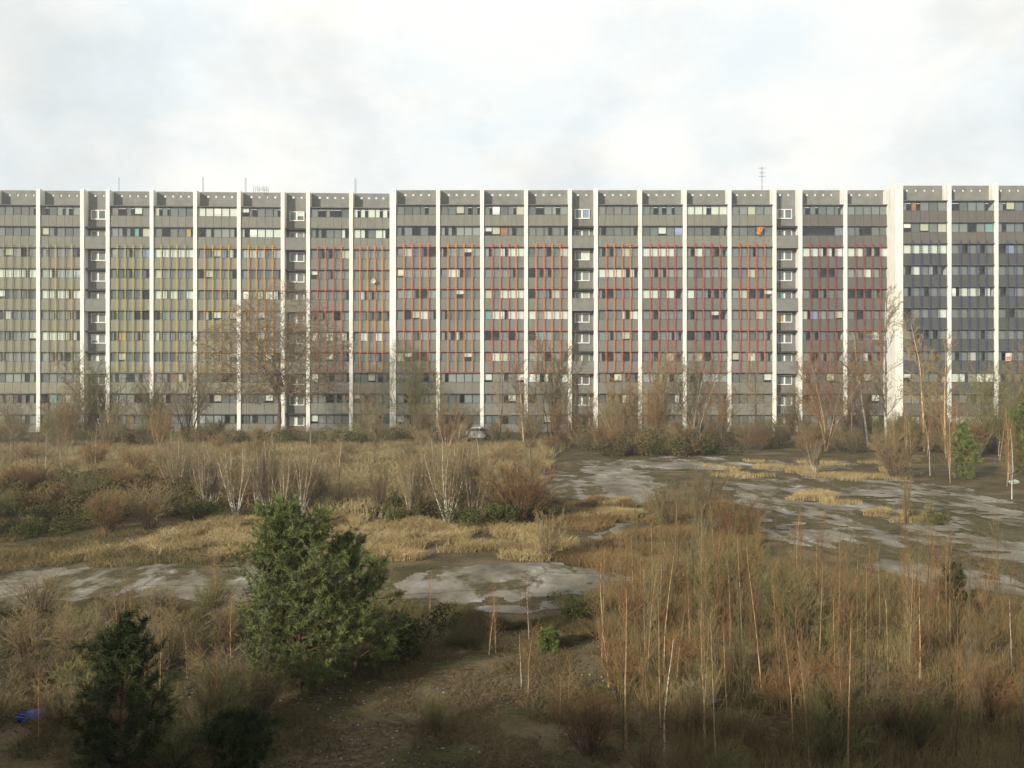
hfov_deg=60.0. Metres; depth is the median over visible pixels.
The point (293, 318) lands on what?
stair window
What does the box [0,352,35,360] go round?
window
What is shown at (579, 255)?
stair window
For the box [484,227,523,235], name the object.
window
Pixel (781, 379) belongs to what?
stair window
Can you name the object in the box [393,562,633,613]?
concrete yard
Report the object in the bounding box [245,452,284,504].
birch clump
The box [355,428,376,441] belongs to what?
bare shrub
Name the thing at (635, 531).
birch sapling
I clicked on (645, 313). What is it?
window
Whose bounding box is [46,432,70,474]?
bare sapling
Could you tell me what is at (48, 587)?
scrub bush
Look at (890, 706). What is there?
thicket bush
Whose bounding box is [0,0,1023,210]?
sky
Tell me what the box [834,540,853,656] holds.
birch sapling
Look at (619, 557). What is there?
birch sapling
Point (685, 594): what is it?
birch sapling
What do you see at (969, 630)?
birch sapling
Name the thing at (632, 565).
birch sapling
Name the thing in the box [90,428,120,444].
bare shrub
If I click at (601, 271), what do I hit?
window
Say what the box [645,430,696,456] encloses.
bramble bush
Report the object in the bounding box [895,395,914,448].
birch sapling
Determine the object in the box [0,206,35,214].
window
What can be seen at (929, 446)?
birch sapling
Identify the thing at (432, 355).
window
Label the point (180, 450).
birch clump
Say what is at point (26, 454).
scrub bush
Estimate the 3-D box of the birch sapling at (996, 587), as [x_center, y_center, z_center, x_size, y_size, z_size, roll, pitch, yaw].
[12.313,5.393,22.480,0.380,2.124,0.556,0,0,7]
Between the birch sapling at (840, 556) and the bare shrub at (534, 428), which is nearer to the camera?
the birch sapling at (840, 556)
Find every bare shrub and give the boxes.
[0,415,34,437]
[0,418,17,443]
[0,430,26,444]
[24,430,45,442]
[32,423,61,442]
[71,424,93,441]
[77,418,105,440]
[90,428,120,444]
[106,428,138,444]
[125,418,153,434]
[131,430,156,445]
[164,429,183,441]
[177,421,192,430]
[191,421,229,434]
[201,415,229,431]
[222,425,243,435]
[244,421,276,440]
[290,423,318,443]
[296,424,320,441]
[301,429,328,444]
[323,429,347,442]
[335,420,365,434]
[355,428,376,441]
[381,430,399,441]
[393,417,421,439]
[408,427,434,446]
[421,427,445,439]
[442,421,479,442]
[475,419,508,440]
[486,424,508,442]
[502,426,516,440]
[512,425,530,441]
[514,410,552,439]
[541,433,563,448]
[547,418,583,447]
[563,415,595,442]
[563,427,595,449]
[580,410,606,433]
[587,415,624,453]
[614,423,649,453]
[617,412,644,426]
[618,416,651,450]
[662,425,681,435]
[662,436,679,454]
[665,413,699,436]
[681,410,712,431]
[695,414,732,440]
[695,418,720,433]
[719,423,741,443]
[725,414,771,448]
[732,424,752,445]
[740,417,765,437]
[742,428,773,449]
[744,412,794,447]
[768,415,797,444]
[773,412,803,439]
[788,422,820,452]
[792,430,825,454]
[795,419,829,445]
[798,415,830,431]
[817,420,859,451]
[827,411,863,437]
[828,425,858,448]
[832,424,867,452]
[841,409,879,442]
[848,417,880,444]
[861,413,893,442]
[864,424,900,451]
[867,417,915,449]
[872,411,921,441]
[890,411,927,429]
[893,428,932,450]
[898,418,933,447]
[911,428,940,452]
[929,415,970,446]
[936,431,957,453]
[938,415,994,455]
[970,414,1007,449]
[985,425,1022,450]
[985,439,998,452]
[990,423,1020,455]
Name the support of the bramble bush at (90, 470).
on the ground at (990, 475)
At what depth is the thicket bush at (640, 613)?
22.25 m
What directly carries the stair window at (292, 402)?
in the apartment block at (153, 278)
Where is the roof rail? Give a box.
[253,186,267,209]
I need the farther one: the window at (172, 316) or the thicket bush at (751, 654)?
the window at (172, 316)
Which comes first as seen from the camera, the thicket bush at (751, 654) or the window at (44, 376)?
the thicket bush at (751, 654)
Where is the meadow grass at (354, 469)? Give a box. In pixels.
[0,437,566,519]
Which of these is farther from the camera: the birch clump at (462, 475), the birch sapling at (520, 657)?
the birch clump at (462, 475)
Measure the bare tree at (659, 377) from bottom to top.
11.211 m
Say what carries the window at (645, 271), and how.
in the apartment block at (635, 278)
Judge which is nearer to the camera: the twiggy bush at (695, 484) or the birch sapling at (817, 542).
the birch sapling at (817, 542)
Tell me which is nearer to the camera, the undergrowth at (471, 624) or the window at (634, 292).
the undergrowth at (471, 624)
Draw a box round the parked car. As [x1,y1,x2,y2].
[459,427,492,440]
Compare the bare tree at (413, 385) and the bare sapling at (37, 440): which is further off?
the bare tree at (413, 385)
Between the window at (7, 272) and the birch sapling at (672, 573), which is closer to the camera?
the birch sapling at (672, 573)
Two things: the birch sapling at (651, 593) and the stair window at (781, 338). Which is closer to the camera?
the birch sapling at (651, 593)
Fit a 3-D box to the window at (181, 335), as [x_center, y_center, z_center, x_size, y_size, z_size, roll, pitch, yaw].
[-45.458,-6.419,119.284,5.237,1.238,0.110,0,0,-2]
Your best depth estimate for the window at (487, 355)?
118.35 m
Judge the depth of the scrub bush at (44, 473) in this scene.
48.95 m
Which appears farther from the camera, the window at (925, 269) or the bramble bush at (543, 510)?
the window at (925, 269)
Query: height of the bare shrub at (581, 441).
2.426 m
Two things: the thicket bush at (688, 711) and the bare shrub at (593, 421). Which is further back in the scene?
the bare shrub at (593, 421)
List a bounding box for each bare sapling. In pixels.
[4,426,17,450]
[6,418,19,450]
[8,430,25,467]
[28,430,46,468]
[38,428,57,466]
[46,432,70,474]
[50,438,60,472]
[51,430,69,468]
[80,428,90,449]
[88,424,101,461]
[99,421,109,448]
[119,437,128,462]
[185,428,207,472]
[228,421,237,444]
[245,424,259,456]
[306,424,315,447]
[318,439,337,474]
[331,453,345,503]
[333,438,341,468]
[334,435,346,464]
[366,423,381,472]
[449,424,465,454]
[468,427,491,460]
[525,441,539,480]
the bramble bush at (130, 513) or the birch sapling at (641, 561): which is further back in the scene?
the bramble bush at (130, 513)
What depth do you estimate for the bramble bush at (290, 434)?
93.89 m
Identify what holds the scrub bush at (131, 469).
on the ground at (990, 475)
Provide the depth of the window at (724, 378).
118.35 m
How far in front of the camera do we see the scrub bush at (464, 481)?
46.89 m
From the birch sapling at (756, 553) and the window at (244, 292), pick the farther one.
the window at (244, 292)
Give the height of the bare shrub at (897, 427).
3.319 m
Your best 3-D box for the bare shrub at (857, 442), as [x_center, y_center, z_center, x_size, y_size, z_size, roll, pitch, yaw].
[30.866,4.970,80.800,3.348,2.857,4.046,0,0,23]
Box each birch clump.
[149,446,191,497]
[162,453,186,490]
[165,430,195,481]
[184,451,206,485]
[189,441,220,501]
[205,446,237,500]
[206,445,228,492]
[207,458,230,505]
[215,441,257,514]
[215,447,248,512]
[243,432,279,494]
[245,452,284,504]
[248,443,274,501]
[255,445,278,478]
[263,452,282,507]
[269,453,300,501]
[280,455,304,500]
[280,458,309,506]
[289,440,329,512]
[312,453,334,504]
[365,458,390,515]
[394,441,423,515]
[395,452,438,513]
[401,445,421,486]
[401,453,422,494]
[406,443,439,496]
[414,428,473,522]
[420,453,451,498]
[455,461,472,495]
[459,452,500,511]
[501,453,535,516]
[801,434,823,473]
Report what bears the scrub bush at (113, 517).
on the ground at (990, 475)
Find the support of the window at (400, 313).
in the apartment block at (635, 278)
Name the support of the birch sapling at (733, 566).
on the ground at (990, 475)
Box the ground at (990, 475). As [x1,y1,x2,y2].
[0,431,1023,767]
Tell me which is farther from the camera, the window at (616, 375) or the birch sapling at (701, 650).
the window at (616, 375)
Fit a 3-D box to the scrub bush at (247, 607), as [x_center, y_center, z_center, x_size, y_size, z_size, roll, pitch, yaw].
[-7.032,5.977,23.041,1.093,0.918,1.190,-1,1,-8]
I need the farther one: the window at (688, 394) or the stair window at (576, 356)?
the stair window at (576, 356)
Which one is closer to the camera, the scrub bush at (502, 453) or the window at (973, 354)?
the scrub bush at (502, 453)
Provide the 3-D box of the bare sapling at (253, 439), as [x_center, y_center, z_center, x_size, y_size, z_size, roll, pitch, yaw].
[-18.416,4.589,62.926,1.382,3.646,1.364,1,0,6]
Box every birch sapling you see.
[20,607,30,656]
[32,662,48,737]
[52,587,62,629]
[62,579,73,612]
[92,595,102,657]
[106,589,122,626]
[117,552,132,609]
[126,582,136,617]
[138,585,158,676]
[149,619,175,688]
[167,584,175,625]
[179,625,189,678]
[207,551,220,584]
[207,666,221,729]
[208,615,227,695]
[210,561,217,598]
[219,583,242,663]
[425,570,434,600]
[483,590,500,654]
[485,586,502,652]
[514,617,540,690]
[514,631,527,686]
[518,574,534,638]
[547,664,575,750]
[560,659,580,742]
[572,543,621,686]
[593,543,611,665]
[595,573,656,750]
[603,559,615,636]
[609,615,635,750]
[611,555,624,623]
[612,525,628,598]
[612,534,635,640]
[620,555,636,633]
[623,519,655,642]
[625,531,639,605]
[626,531,637,601]
[627,582,639,673]
[628,492,642,576]
[630,557,662,651]
[630,633,653,748]
[635,531,649,584]
[637,576,660,720]
[638,552,667,677]
[641,506,664,597]
[641,618,689,759]
[643,557,659,641]
[646,536,683,681]
[646,586,671,727]
[650,533,671,596]
[650,567,665,653]
[654,486,669,575]
[654,526,667,617]
[658,537,667,587]
[663,531,682,622]
[666,565,692,713]
[668,495,689,605]
[668,497,682,579]
[672,581,691,687]
[681,563,695,646]
[685,577,697,655]
[687,609,718,744]
[689,504,705,592]
[689,516,709,616]
[690,541,722,682]
[691,526,719,653]
[693,503,710,564]
[693,604,707,685]
[693,617,721,739]
[695,529,710,638]
[695,547,714,630]
[697,507,721,616]
[699,600,737,756]
[704,490,720,563]
[708,593,733,721]
[709,538,730,628]
[709,566,732,707]
[711,523,723,607]
[718,547,741,652]
[720,517,731,591]
[724,505,740,572]
[725,580,750,715]
[727,527,754,647]
[728,582,743,681]
[729,533,739,597]
[732,534,747,593]
[732,542,746,640]
[735,549,760,677]
[738,597,757,702]
[740,492,759,590]
[740,524,766,689]
[742,532,772,670]
[748,506,766,619]
[749,515,763,604]
[761,567,790,712]
[768,563,780,641]
[770,626,786,678]
[773,517,787,591]
[773,564,792,657]
[773,613,803,739]
[779,536,784,585]
[781,533,793,592]
[782,526,810,652]
[788,595,816,766]
[790,506,806,581]
[790,515,805,587]
[791,566,813,681]
[794,570,820,688]
[795,658,822,767]
[796,529,810,586]
[805,511,831,636]
[807,535,829,615]
[810,558,827,651]
[816,522,829,585]
[816,589,852,677]
[821,564,870,739]
[824,641,856,754]
[826,527,842,593]
[827,524,853,647]
[832,597,874,767]
[834,537,852,632]
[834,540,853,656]
[845,516,855,589]
[847,528,865,647]
[849,553,875,728]
[852,554,888,715]
[857,534,891,686]
[862,624,886,765]
[864,536,877,599]
[864,541,875,612]
[869,544,888,633]
[871,578,898,701]
[875,572,893,635]
[883,549,931,672]
[886,393,901,449]
[891,528,920,644]
[893,554,923,692]
[895,393,911,451]
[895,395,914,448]
[897,509,916,600]
[897,566,937,684]
[898,563,925,674]
[898,580,913,650]
[899,601,927,715]
[899,623,927,753]
[901,590,918,664]
[903,398,915,451]
[908,510,928,598]
[912,514,945,643]
[914,497,935,597]
[920,412,941,475]
[921,561,938,673]
[924,406,935,452]
[924,531,949,659]
[925,525,938,604]
[925,561,956,682]
[929,565,948,632]
[932,538,953,641]
[935,395,950,457]
[936,532,966,639]
[937,405,955,469]
[938,525,954,567]
[939,426,954,477]
[939,521,963,609]
[941,583,983,756]
[942,410,954,460]
[944,394,960,454]
[950,401,963,477]
[952,552,970,628]
[954,531,978,652]
[955,404,977,477]
[958,608,975,701]
[960,595,982,663]
[960,595,985,743]
[963,526,1004,667]
[963,612,988,712]
[966,558,1004,734]
[973,548,987,611]
[984,502,1009,602]
[986,552,1012,693]
[989,558,1004,623]
[990,549,1007,651]
[996,398,1008,459]
[997,417,1018,486]
[998,407,1018,479]
[999,421,1023,498]
[1001,538,1021,665]
[1002,413,1015,473]
[1002,594,1022,667]
[1004,434,1018,494]
[1009,602,1023,705]
[1010,626,1023,756]
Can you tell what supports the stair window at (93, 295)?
in the apartment block at (153, 278)
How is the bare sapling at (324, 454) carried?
on the ground at (990, 475)
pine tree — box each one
[56,607,197,767]
[212,490,395,696]
[296,530,413,678]
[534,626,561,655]
[929,559,974,611]
[949,421,984,479]
[995,401,1023,472]
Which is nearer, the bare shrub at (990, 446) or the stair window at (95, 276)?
the bare shrub at (990, 446)
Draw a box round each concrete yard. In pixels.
[0,563,329,611]
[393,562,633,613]
[539,468,601,504]
[559,523,642,555]
[565,455,862,470]
[579,459,666,504]
[614,507,655,522]
[716,477,1023,606]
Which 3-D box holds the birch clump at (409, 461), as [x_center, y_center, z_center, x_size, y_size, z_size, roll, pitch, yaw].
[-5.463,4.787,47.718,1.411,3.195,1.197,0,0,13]
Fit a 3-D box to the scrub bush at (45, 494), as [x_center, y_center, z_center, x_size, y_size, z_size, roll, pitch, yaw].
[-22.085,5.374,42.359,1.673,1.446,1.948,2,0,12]
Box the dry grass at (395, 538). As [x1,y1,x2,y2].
[51,508,558,562]
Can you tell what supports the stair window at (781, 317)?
in the apartment block at (635, 278)
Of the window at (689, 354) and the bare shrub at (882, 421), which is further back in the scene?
the window at (689, 354)
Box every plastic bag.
[15,708,49,722]
[1008,479,1019,483]
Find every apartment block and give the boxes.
[0,189,391,431]
[392,188,887,431]
[890,184,1023,432]
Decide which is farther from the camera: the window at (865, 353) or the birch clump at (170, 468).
the window at (865, 353)
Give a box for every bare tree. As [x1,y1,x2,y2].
[0,389,36,439]
[37,409,72,447]
[38,390,76,432]
[39,369,109,442]
[48,406,82,441]
[49,344,138,438]
[54,398,82,437]
[67,398,99,437]
[88,380,129,433]
[92,398,137,444]
[123,364,179,433]
[131,387,182,435]
[135,392,175,442]
[144,405,172,445]
[153,350,228,430]
[183,276,359,429]
[338,382,381,428]
[361,399,390,448]
[369,335,447,440]
[409,401,434,440]
[409,404,429,436]
[424,369,453,441]
[429,392,465,446]
[458,402,485,438]
[491,363,514,440]
[503,352,536,441]
[509,387,545,440]
[515,327,590,439]
[545,394,574,440]
[560,386,597,440]
[588,395,633,442]
[595,365,641,423]
[596,394,623,431]
[605,404,633,429]
[607,388,646,422]
[616,411,641,435]
[627,339,704,435]
[637,381,672,435]
[647,397,678,430]
[660,342,734,435]
[695,372,747,445]
[738,348,775,445]
[774,381,824,445]
[787,329,878,450]
[824,345,872,446]
[837,326,876,445]
[850,388,883,428]
[855,283,924,445]
[890,311,944,451]
[910,405,932,449]
[913,382,969,450]
[915,330,979,453]
[947,356,1023,456]
[956,337,1023,454]
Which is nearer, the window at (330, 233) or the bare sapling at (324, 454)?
the bare sapling at (324, 454)
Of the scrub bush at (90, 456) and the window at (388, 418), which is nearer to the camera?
the scrub bush at (90, 456)
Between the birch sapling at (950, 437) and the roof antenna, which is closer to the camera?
the birch sapling at (950, 437)
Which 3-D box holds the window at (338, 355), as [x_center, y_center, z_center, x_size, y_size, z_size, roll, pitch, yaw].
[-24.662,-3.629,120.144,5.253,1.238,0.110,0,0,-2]
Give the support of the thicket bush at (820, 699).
on the ground at (990, 475)
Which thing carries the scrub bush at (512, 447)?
on the ground at (990, 475)
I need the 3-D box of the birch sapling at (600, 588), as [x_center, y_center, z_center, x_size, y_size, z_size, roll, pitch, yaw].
[1.787,4.829,18.468,0.900,3.204,1.060,-1,1,-29]
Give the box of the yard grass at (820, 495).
[514,456,935,550]
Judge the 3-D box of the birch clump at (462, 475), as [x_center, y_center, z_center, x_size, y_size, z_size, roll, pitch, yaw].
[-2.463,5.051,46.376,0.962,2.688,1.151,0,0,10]
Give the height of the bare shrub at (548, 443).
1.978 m
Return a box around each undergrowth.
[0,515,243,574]
[0,593,621,767]
[345,624,646,767]
[544,493,799,584]
[576,547,1023,767]
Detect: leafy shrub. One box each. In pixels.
[346,603,461,678]
[547,590,607,621]
[908,508,953,526]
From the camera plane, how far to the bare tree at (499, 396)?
95.58 m
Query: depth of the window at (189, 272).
119.31 m
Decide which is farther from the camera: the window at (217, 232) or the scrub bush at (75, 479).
the window at (217, 232)
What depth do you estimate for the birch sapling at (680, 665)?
16.96 m
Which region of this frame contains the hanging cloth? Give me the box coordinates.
[757,227,764,234]
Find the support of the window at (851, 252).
in the apartment block at (635, 278)
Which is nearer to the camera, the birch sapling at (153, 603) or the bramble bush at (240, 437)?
the birch sapling at (153, 603)
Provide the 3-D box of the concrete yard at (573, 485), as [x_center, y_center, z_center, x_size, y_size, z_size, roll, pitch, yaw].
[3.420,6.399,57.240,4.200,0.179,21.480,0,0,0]
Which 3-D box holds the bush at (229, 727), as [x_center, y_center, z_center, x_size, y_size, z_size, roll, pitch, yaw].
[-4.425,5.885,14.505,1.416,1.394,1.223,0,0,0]
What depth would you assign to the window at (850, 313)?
118.35 m
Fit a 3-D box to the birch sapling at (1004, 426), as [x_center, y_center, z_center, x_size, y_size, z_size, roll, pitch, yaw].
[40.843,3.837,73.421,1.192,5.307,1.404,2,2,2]
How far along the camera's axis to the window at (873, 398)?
118.35 m
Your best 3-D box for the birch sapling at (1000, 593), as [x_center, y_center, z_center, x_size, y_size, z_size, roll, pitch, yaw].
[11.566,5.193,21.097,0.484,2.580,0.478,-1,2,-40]
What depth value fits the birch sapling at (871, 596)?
18.53 m
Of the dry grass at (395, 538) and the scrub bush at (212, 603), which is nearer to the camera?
the scrub bush at (212, 603)
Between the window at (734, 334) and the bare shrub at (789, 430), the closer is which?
the bare shrub at (789, 430)
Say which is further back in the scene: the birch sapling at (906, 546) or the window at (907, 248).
the window at (907, 248)
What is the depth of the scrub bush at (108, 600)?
24.18 m
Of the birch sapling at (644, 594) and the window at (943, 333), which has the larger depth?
the window at (943, 333)
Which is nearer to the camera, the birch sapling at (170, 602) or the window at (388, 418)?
the birch sapling at (170, 602)
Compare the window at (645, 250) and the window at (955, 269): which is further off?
the window at (645, 250)
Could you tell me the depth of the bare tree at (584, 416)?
93.81 m
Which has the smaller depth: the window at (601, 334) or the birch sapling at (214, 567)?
the birch sapling at (214, 567)
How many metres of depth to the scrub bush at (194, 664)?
18.03 m
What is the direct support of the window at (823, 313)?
in the apartment block at (635, 278)
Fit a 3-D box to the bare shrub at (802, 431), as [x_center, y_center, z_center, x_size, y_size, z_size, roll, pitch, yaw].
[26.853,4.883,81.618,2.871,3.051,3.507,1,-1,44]
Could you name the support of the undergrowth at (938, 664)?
on the ground at (990, 475)
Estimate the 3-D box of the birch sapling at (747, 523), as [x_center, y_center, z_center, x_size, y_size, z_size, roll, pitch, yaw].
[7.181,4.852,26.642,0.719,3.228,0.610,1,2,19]
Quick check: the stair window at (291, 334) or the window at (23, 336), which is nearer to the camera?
the window at (23, 336)
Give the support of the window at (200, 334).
in the apartment block at (153, 278)
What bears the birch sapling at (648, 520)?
on the ground at (990, 475)
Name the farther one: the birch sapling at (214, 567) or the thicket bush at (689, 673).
the birch sapling at (214, 567)
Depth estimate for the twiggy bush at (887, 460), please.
59.55 m
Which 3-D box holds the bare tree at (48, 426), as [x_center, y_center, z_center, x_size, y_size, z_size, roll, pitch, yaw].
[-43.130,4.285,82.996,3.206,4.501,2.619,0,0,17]
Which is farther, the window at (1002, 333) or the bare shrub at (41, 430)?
the window at (1002, 333)
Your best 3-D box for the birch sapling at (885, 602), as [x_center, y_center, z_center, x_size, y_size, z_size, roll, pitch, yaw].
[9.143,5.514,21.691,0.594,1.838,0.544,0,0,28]
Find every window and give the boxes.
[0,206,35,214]
[0,227,35,235]
[0,248,35,256]
[0,268,35,277]
[0,289,35,298]
[0,310,35,319]
[0,331,35,340]
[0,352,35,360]
[0,373,35,381]
[0,394,33,402]
[0,415,35,423]
[41,206,79,214]
[41,227,79,235]
[41,248,79,256]
[41,269,79,277]
[41,290,79,298]
[41,310,79,319]
[41,331,79,340]
[41,352,79,361]
[41,373,79,381]
[50,394,79,402]
[91,210,105,219]
[91,231,105,235]
[91,251,105,260]
[91,272,105,281]
[91,293,105,298]
[91,313,105,322]
[91,334,105,343]
[91,355,105,360]
[91,375,105,384]
[110,207,149,215]
[110,227,149,236]
[110,248,149,257]
[110,269,149,277]
[110,290,149,298]
[110,311,142,319]
[110,331,149,340]
[110,352,149,361]
[110,373,149,381]
[110,394,147,402]
[112,415,146,423]
[154,207,192,215]
[154,228,192,236]
[154,248,192,257]
[154,269,192,278]
[154,290,192,298]
[154,311,189,319]
[154,332,192,340]
[154,352,192,361]
[154,373,192,381]
[154,394,190,402]
[163,415,192,423]
[198,207,236,216]
[198,228,236,236]
[198,249,236,257]
[198,270,236,278]
[198,290,236,299]
[198,311,236,319]
[198,332,236,340]
[198,352,236,361]
[198,415,236,423]
[199,373,235,381]
[199,394,236,402]
[241,208,280,216]
[241,228,280,237]
[241,249,280,257]
[241,270,278,278]
[241,290,280,299]
[241,311,280,319]
[241,332,280,340]
[241,352,274,361]
[241,373,278,381]
[241,394,280,402]
[241,415,276,423]
[290,211,303,220]
[290,232,303,236]
[290,252,303,261]
[290,273,303,282]
[290,293,303,298]
[290,314,303,323]
[290,334,303,343]
[290,375,303,384]
[290,396,303,404]
[290,416,303,425]
[310,208,348,217]
[310,229,348,237]
[310,249,348,258]
[310,270,348,278]
[310,291,345,299]
[310,311,348,320]
[310,332,348,340]
[310,353,348,361]
[310,394,344,402]
[310,414,348,423]
[312,373,348,381]
[353,209,386,217]
[353,229,389,238]
[353,250,389,258]
[353,270,389,279]
[353,311,389,320]
[353,332,389,340]
[353,353,389,361]
[353,373,389,381]
[353,414,389,423]
[354,291,389,299]
[354,394,389,402]
[396,206,435,214]
[396,227,435,235]
[396,247,435,256]
[396,268,435,277]
[396,289,435,298]
[396,310,435,319]
[396,331,435,339]
[396,352,435,360]
[397,373,435,381]
[397,394,435,402]
[440,206,479,214]
[440,227,479,235]
[440,247,479,256]
[440,268,479,277]
[440,289,479,298]
[440,310,479,319]
[440,331,479,339]
[440,352,479,360]
[440,373,479,381]
[440,394,479,402]
[484,206,523,214]
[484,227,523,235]
[484,247,523,256]
[484,268,523,277]
[484,289,523,298]
[484,310,523,319]
[484,331,523,339]
[484,352,523,360]
[484,373,523,381]
[484,394,520,402]
[528,206,567,214]
[528,227,567,235]
[528,247,567,256]
[528,268,567,277]
[528,289,567,298]
[528,310,567,319]
[528,331,567,339]
[528,352,566,360]
[528,373,567,381]
[536,394,567,402]
[575,209,589,218]
[575,230,589,234]
[575,251,589,259]
[575,271,589,280]
[575,292,589,297]
[575,313,589,322]
[575,334,589,342]
[575,354,589,360]
[575,375,589,384]
[575,396,589,405]
[598,206,637,214]
[598,227,637,235]
[598,247,637,256]
[598,268,637,277]
[598,289,637,298]
[598,310,637,319]
[598,331,637,339]
[598,352,637,360]
[598,373,637,381]
[598,394,636,402]
[642,206,682,214]
[642,227,682,235]
[642,247,682,256]
[642,268,682,277]
[642,289,682,298]
[642,310,682,319]
[642,331,682,339]
[642,352,682,360]
[642,373,682,381]
[642,394,682,402]
[687,206,726,214]
[687,227,726,235]
[687,247,726,256]
[687,268,726,277]
[687,289,726,298]
[687,310,726,319]
[687,331,726,339]
[687,352,726,360]
[687,373,726,381]
[687,394,722,402]
[731,206,771,214]
[731,227,771,235]
[731,247,771,256]
[731,268,771,277]
[731,289,771,298]
[731,310,771,319]
[731,331,771,339]
[731,352,771,360]
[731,373,771,381]
[731,394,771,402]
[777,209,791,218]
[777,230,791,234]
[777,251,791,259]
[777,271,791,280]
[777,292,791,297]
[777,313,791,322]
[777,334,791,342]
[777,354,791,360]
[777,375,791,384]
[777,396,791,405]
[802,206,842,214]
[802,227,842,235]
[802,247,842,256]
[802,268,842,277]
[802,289,842,298]
[802,310,842,319]
[802,331,842,339]
[802,352,842,360]
[802,373,842,381]
[810,394,842,402]
[847,206,886,214]
[847,227,886,235]
[847,247,886,256]
[847,268,886,277]
[847,289,886,298]
[847,310,886,319]
[847,331,886,339]
[847,352,886,360]
[847,373,886,381]
[847,394,885,402]
[903,201,946,210]
[903,223,946,231]
[903,244,946,253]
[903,266,946,274]
[903,287,946,296]
[903,330,946,338]
[903,351,946,360]
[903,373,946,381]
[903,394,946,403]
[911,309,946,317]
[952,201,993,210]
[952,223,993,231]
[952,244,993,253]
[952,266,993,274]
[952,287,993,296]
[952,309,993,317]
[952,330,993,338]
[952,351,993,360]
[952,373,993,381]
[952,394,993,403]
[952,416,989,424]
[999,201,1023,210]
[999,223,1023,231]
[999,244,1023,253]
[999,266,1023,274]
[999,287,1023,296]
[999,309,1023,317]
[999,330,1023,338]
[999,351,1023,360]
[999,373,1023,381]
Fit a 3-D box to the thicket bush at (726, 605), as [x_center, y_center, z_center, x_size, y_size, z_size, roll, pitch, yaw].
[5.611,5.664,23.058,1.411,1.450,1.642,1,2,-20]
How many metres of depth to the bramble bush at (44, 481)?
47.68 m
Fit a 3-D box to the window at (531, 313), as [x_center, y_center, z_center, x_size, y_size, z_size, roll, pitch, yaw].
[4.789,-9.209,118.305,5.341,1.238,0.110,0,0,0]
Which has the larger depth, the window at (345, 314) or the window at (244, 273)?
the window at (345, 314)
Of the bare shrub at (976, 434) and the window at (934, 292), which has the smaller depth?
the bare shrub at (976, 434)
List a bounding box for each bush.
[0,466,67,488]
[0,475,43,495]
[0,485,24,517]
[0,487,62,514]
[0,498,17,517]
[0,563,81,614]
[0,597,76,661]
[0,619,10,641]
[0,646,62,694]
[0,658,31,726]
[1,460,45,484]
[1,462,44,491]
[4,501,68,527]
[7,513,72,538]
[9,443,44,460]
[15,464,67,488]
[20,673,99,728]
[26,479,91,518]
[27,442,52,458]
[32,477,63,493]
[33,476,58,486]
[34,485,68,506]
[36,601,92,629]
[38,645,78,678]
[39,648,100,697]
[44,465,114,486]
[45,470,145,491]
[45,607,115,665]
[52,497,156,529]
[54,604,106,634]
[56,471,90,494]
[59,454,81,469]
[63,481,96,513]
[73,479,164,504]
[78,438,111,464]
[78,489,118,524]
[80,485,136,531]
[84,468,110,474]
[89,460,154,491]
[92,591,135,617]
[97,455,128,472]
[99,426,142,444]
[103,485,137,510]
[103,639,167,681]
[105,463,150,478]
[109,701,212,767]
[113,605,184,658]
[114,492,153,519]
[116,465,162,482]
[118,444,155,472]
[119,481,192,528]
[120,429,169,446]
[125,580,182,616]
[127,467,164,495]
[129,475,237,502]
[130,475,204,498]
[133,601,217,668]
[136,444,171,467]
[144,682,196,729]
[145,445,200,468]
[145,492,190,514]
[150,436,188,453]
[151,436,187,454]
[152,442,189,466]
[154,431,186,443]
[154,460,187,479]
[160,494,245,518]
[161,424,246,446]
[164,657,267,734]
[175,491,227,508]
[176,633,259,696]
[182,706,254,767]
[183,573,245,615]
[184,655,242,686]
[194,702,288,767]
[205,428,249,444]
[205,433,235,448]
[206,600,246,639]
[216,598,254,631]
[228,656,297,716]
[229,445,245,457]
[234,462,264,489]
[242,430,272,442]
[246,434,266,454]
[264,432,293,443]
[268,425,322,441]
[286,470,327,500]
[294,455,323,476]
[310,425,349,443]
[316,438,333,451]
[322,438,359,465]
[326,425,394,443]
[341,442,356,456]
[364,489,448,516]
[376,427,415,441]
[377,504,422,524]
[385,428,413,441]
[391,445,430,463]
[394,497,463,518]
[396,438,418,455]
[419,686,451,733]
[430,459,491,495]
[430,494,465,504]
[433,499,468,519]
[435,502,502,529]
[451,447,508,479]
[453,438,477,459]
[458,497,526,525]
[460,489,511,505]
[463,476,502,492]
[472,451,564,524]
[475,475,515,503]
[487,437,519,462]
[497,465,530,481]
[503,440,518,452]
[503,502,570,521]
[513,455,542,470]
[519,489,554,509]
[520,476,555,495]
[524,435,538,449]
[529,503,569,559]
[545,675,644,756]
[576,424,627,452]
[580,437,629,458]
[588,629,647,699]
[604,716,681,767]
[615,428,687,455]
[615,580,676,636]
[639,427,745,456]
[641,475,696,526]
[641,546,697,597]
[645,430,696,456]
[661,672,722,736]
[663,631,715,680]
[666,650,729,708]
[669,730,759,767]
[674,524,791,612]
[684,455,732,535]
[699,438,719,454]
[704,487,770,536]
[706,577,750,626]
[706,631,775,680]
[743,557,855,640]
[754,663,800,708]
[771,681,880,767]
[775,639,870,712]
[777,580,820,610]
[792,662,877,740]
[803,746,884,767]
[804,588,871,635]
[807,567,864,620]
[810,610,844,654]
[835,660,954,740]
[865,420,924,479]
[880,656,948,724]
[881,686,955,753]
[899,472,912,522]
[904,624,932,654]
[955,656,1023,721]
[973,612,1013,650]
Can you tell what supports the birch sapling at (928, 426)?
on the ground at (990, 475)
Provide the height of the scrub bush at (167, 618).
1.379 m
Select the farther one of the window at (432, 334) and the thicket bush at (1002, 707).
the window at (432, 334)

